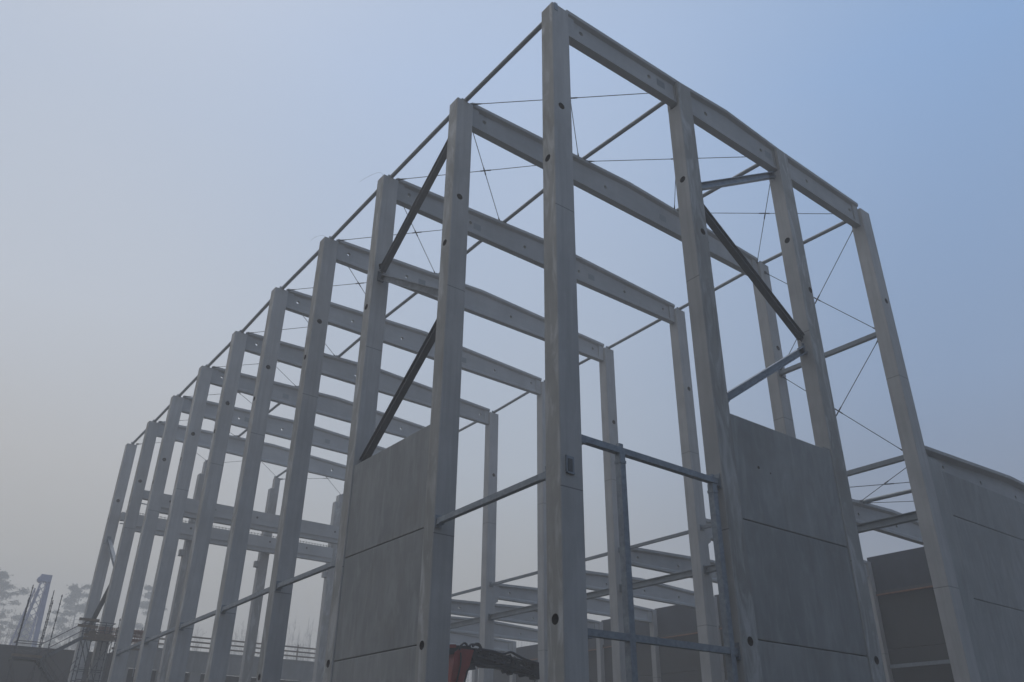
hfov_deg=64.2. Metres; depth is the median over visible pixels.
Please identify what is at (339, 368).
roof beam
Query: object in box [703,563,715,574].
steel beam
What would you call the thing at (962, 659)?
concrete column
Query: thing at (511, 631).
roof beam
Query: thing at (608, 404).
concrete column
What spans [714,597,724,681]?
concrete column
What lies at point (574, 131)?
tie rod
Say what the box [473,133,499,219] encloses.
tie rod
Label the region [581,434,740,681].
doorway frame
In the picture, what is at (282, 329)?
tie rod
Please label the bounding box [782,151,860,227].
roof beam
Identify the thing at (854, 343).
steel strut
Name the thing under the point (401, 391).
steel brace
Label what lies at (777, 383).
concrete column
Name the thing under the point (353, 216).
tie pipe
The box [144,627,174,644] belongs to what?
steel girt
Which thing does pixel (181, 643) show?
concrete column
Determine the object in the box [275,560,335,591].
steel girt
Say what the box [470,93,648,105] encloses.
tie rod
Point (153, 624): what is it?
concrete column
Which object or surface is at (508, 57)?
tie pipe
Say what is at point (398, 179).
tie rod
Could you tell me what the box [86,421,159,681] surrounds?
concrete column
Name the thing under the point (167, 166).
sky
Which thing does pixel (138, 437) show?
tie pipe
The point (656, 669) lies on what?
concrete column
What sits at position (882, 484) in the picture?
tie rod
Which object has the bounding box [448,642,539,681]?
loader crane
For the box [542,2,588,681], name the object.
concrete column
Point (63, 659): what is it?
boundary wall
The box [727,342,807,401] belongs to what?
steel brace
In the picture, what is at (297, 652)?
guard rail
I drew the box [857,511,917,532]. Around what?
steel beam
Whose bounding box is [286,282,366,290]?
tie rod
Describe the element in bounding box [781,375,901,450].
tie rod
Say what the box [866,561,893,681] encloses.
concrete column
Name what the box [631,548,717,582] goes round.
roof beam
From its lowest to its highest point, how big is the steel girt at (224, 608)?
0.510 m
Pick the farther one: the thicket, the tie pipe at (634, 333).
the thicket
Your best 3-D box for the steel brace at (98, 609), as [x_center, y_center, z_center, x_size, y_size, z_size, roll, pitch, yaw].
[-29.616,18.962,58.847,0.300,3.783,5.543,20,-34,-32]
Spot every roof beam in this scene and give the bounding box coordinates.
[157,422,345,480]
[181,395,385,455]
[210,366,424,437]
[245,333,489,424]
[286,290,541,394]
[336,241,603,361]
[396,180,674,323]
[450,616,537,642]
[450,632,512,651]
[451,599,598,629]
[472,102,758,275]
[495,584,652,622]
[566,10,681,107]
[586,570,694,607]
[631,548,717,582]
[682,84,779,171]
[706,518,867,576]
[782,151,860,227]
[852,499,923,544]
[925,446,1023,503]
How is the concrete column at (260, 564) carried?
on the ground
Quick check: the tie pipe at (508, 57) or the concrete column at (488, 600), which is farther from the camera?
the concrete column at (488, 600)
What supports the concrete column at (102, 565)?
on the floor
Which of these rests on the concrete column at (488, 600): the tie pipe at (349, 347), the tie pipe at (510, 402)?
the tie pipe at (510, 402)
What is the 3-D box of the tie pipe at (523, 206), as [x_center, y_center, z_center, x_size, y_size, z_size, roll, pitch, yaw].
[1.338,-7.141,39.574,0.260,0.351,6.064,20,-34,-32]
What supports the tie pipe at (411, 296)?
on the roof beam at (412, 340)
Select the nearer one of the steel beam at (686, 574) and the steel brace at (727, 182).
the steel brace at (727, 182)
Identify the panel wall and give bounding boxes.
[332,425,429,681]
[477,547,953,681]
[730,414,871,681]
[927,456,1023,681]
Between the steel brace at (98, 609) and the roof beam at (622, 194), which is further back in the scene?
the steel brace at (98, 609)
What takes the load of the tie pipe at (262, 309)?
on the concrete column at (181, 643)
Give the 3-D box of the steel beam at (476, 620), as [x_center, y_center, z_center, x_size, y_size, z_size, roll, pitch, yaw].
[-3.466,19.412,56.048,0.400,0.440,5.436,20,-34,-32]
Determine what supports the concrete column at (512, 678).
on the ground
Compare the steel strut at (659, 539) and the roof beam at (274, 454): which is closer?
the steel strut at (659, 539)
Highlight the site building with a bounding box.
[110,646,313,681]
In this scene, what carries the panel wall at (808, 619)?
on the floor
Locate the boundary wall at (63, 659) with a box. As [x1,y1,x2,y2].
[0,644,112,681]
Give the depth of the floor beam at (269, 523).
65.01 m
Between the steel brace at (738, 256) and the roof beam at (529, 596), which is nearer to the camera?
the steel brace at (738, 256)
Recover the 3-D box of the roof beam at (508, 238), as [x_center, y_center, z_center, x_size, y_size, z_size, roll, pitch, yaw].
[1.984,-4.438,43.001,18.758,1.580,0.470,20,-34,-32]
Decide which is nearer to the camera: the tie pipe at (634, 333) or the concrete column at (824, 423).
the concrete column at (824, 423)
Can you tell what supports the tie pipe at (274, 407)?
on the roof beam at (330, 440)
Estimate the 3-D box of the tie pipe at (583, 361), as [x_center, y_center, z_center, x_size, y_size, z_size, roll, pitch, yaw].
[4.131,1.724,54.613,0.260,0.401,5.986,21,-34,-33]
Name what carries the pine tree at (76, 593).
on the ground
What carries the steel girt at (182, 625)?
attached to the concrete column at (181, 643)
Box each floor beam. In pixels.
[119,512,332,562]
[141,490,338,544]
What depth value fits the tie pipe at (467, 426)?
62.88 m
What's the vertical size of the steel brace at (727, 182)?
3.834 m
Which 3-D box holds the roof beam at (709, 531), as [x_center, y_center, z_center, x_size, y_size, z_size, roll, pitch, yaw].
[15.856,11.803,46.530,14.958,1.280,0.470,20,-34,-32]
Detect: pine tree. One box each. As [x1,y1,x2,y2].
[0,569,30,645]
[6,613,45,646]
[38,583,97,649]
[133,584,166,668]
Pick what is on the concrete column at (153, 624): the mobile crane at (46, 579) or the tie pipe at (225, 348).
the tie pipe at (225, 348)
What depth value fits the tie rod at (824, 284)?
40.12 m
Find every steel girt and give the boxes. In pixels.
[116,641,140,655]
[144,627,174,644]
[179,610,215,630]
[220,587,269,613]
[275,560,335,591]
[435,466,545,528]
[889,659,949,668]
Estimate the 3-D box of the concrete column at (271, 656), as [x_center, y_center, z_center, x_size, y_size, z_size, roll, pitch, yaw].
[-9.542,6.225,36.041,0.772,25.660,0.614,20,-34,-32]
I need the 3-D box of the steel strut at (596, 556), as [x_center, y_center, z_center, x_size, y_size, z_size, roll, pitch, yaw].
[3.996,13.111,48.574,0.300,0.300,5.616,20,-34,-32]
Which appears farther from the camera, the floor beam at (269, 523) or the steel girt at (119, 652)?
the floor beam at (269, 523)
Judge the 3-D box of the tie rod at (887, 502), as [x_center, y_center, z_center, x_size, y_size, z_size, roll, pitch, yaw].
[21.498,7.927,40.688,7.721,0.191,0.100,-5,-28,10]
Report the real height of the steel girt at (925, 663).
0.200 m
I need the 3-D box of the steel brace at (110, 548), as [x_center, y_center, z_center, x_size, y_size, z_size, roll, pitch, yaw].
[-29.580,15.804,60.523,0.300,3.734,5.541,20,-34,-32]
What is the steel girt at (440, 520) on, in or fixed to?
attached to the concrete column at (567, 636)
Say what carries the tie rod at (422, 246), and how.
attached to the roof beam at (508, 238)
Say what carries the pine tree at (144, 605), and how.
on the ground
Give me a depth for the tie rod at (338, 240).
42.05 m
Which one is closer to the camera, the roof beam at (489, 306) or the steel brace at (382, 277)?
the steel brace at (382, 277)
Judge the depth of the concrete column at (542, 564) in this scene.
51.22 m
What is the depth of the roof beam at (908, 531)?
42.17 m
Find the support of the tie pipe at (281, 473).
attached to the concrete column at (260, 564)
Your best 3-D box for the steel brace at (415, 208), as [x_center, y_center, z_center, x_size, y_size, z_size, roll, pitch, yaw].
[-3.986,-5.738,34.242,0.300,4.375,5.576,20,-34,-32]
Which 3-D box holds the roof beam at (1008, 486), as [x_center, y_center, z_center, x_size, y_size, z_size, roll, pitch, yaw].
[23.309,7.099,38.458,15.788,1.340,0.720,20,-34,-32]
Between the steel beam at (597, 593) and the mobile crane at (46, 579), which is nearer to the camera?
the steel beam at (597, 593)
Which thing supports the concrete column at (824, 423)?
on the ground
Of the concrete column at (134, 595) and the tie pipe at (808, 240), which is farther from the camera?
the concrete column at (134, 595)
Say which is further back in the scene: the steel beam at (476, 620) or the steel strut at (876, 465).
the steel beam at (476, 620)
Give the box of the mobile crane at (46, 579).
[9,574,52,646]
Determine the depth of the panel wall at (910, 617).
49.24 m
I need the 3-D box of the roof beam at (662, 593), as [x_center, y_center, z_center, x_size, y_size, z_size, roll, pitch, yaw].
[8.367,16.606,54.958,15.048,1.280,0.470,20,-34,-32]
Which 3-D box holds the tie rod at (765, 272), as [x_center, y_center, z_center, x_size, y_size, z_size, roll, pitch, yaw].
[15.048,-2.058,40.253,0.100,6.063,5.567,20,-34,-32]
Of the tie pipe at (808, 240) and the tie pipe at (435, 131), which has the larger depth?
the tie pipe at (808, 240)
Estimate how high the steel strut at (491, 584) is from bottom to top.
0.300 m
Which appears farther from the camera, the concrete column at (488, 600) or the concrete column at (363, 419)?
the concrete column at (488, 600)
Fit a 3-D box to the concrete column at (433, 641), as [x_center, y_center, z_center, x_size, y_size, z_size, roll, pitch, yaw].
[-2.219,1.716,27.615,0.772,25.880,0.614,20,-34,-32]
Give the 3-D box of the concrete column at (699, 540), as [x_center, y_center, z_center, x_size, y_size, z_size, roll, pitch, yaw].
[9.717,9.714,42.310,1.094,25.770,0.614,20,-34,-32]
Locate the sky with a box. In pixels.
[0,0,1023,681]
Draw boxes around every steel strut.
[452,586,480,596]
[489,571,537,586]
[585,552,607,560]
[618,530,688,552]
[700,523,711,530]
[778,332,876,375]
[847,455,904,476]
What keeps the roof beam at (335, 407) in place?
on the concrete column at (153, 624)
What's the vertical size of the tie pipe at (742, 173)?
0.622 m
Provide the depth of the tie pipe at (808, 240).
41.51 m
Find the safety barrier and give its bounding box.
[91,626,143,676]
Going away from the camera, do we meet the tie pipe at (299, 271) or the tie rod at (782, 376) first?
the tie rod at (782, 376)
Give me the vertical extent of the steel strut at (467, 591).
0.300 m
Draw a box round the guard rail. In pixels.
[132,630,315,659]
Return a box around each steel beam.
[450,617,479,628]
[488,604,537,620]
[586,588,608,599]
[619,569,692,591]
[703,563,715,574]
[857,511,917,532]
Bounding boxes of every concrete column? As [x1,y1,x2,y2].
[68,443,136,681]
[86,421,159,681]
[107,395,183,681]
[133,365,212,681]
[156,461,206,681]
[165,331,247,681]
[204,287,287,681]
[239,477,280,681]
[256,237,338,681]
[312,495,342,681]
[322,174,397,681]
[414,97,472,681]
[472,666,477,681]
[478,412,497,681]
[509,641,515,681]
[537,381,547,681]
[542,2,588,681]
[596,621,604,681]
[599,347,625,681]
[649,609,660,681]
[667,82,762,681]
[669,308,721,681]
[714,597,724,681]
[753,262,795,437]
[769,148,885,681]
[852,208,980,681]
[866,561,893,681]
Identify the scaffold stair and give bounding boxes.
[5,585,120,681]
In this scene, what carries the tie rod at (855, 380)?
attached to the concrete column at (962, 659)
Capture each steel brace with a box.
[85,585,108,633]
[106,536,115,565]
[359,319,436,461]
[377,271,437,295]
[379,139,447,273]
[701,170,775,190]
[704,205,804,341]
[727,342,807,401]
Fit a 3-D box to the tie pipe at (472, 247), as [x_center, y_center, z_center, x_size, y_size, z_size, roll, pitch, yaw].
[-2.325,-4.835,43.760,0.260,0.398,6.066,20,-34,-32]
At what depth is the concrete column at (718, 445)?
26.71 m
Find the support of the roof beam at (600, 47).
on the concrete column at (567, 636)
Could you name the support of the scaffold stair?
on the ground
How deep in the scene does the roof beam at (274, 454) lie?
67.77 m
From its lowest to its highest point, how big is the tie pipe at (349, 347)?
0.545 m
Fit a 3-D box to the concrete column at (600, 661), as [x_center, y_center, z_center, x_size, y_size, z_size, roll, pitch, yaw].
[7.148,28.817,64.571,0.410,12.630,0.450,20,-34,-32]
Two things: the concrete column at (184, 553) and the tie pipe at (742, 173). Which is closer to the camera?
the tie pipe at (742, 173)
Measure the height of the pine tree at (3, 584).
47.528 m
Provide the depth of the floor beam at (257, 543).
69.48 m
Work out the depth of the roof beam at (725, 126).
34.45 m
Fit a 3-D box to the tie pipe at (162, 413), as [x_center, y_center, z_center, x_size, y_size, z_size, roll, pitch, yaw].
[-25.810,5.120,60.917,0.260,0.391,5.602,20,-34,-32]
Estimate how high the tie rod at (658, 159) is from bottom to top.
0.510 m
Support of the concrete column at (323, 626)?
on the ground
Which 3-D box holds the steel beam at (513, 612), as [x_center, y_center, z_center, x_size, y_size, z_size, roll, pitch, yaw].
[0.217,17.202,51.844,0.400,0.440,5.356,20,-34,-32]
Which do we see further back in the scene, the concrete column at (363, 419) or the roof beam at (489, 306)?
the roof beam at (489, 306)
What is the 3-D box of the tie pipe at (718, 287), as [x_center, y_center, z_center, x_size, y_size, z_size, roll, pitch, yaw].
[11.539,-2.953,46.198,0.260,0.351,5.774,20,-33,-32]
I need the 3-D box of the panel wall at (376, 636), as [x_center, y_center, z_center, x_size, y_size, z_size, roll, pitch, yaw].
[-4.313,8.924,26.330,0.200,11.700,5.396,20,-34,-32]
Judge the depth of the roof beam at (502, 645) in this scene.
73.05 m
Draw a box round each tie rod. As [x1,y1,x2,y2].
[246,322,352,333]
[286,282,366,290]
[336,230,438,241]
[396,165,535,180]
[404,208,434,272]
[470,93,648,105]
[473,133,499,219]
[571,105,578,155]
[587,157,736,161]
[738,213,831,213]
[756,185,769,263]
[764,271,874,328]
[780,230,852,369]
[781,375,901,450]
[836,341,877,415]
[850,482,909,487]
[860,468,905,501]
[866,501,913,503]
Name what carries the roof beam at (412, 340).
attached to the concrete column at (542, 564)
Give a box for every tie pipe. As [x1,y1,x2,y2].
[131,420,152,443]
[153,395,176,421]
[177,365,205,396]
[206,331,239,366]
[240,300,269,332]
[269,386,297,412]
[274,469,286,478]
[280,250,318,289]
[329,189,376,239]
[336,336,360,356]
[385,292,417,318]
[388,115,448,177]
[436,220,500,273]
[459,422,476,431]
[462,21,541,101]
[492,392,528,412]
[503,189,542,222]
[543,358,589,381]
[582,101,664,159]
[606,319,661,348]
[676,164,758,210]
[676,273,743,309]
[759,221,845,263]
[859,489,911,503]
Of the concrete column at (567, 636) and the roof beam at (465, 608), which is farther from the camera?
the roof beam at (465, 608)
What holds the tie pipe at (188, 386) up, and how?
on the concrete column at (134, 595)
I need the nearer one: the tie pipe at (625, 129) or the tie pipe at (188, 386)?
the tie pipe at (625, 129)
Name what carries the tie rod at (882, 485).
attached to the roof beam at (1008, 486)
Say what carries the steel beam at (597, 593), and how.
attached to the concrete column at (608, 404)
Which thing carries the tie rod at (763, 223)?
attached to the concrete column at (824, 423)
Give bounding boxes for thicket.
[0,603,534,681]
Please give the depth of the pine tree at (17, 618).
214.80 m
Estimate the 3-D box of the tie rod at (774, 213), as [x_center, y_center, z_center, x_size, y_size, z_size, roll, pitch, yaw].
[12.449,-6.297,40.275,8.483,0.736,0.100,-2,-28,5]
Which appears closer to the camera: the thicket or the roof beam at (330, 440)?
the roof beam at (330, 440)
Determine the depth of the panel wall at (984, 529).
33.61 m
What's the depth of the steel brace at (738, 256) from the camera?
31.21 m
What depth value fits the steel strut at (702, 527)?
41.77 m
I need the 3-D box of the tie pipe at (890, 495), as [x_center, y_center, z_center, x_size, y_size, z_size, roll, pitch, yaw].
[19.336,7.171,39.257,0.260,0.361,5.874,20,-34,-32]

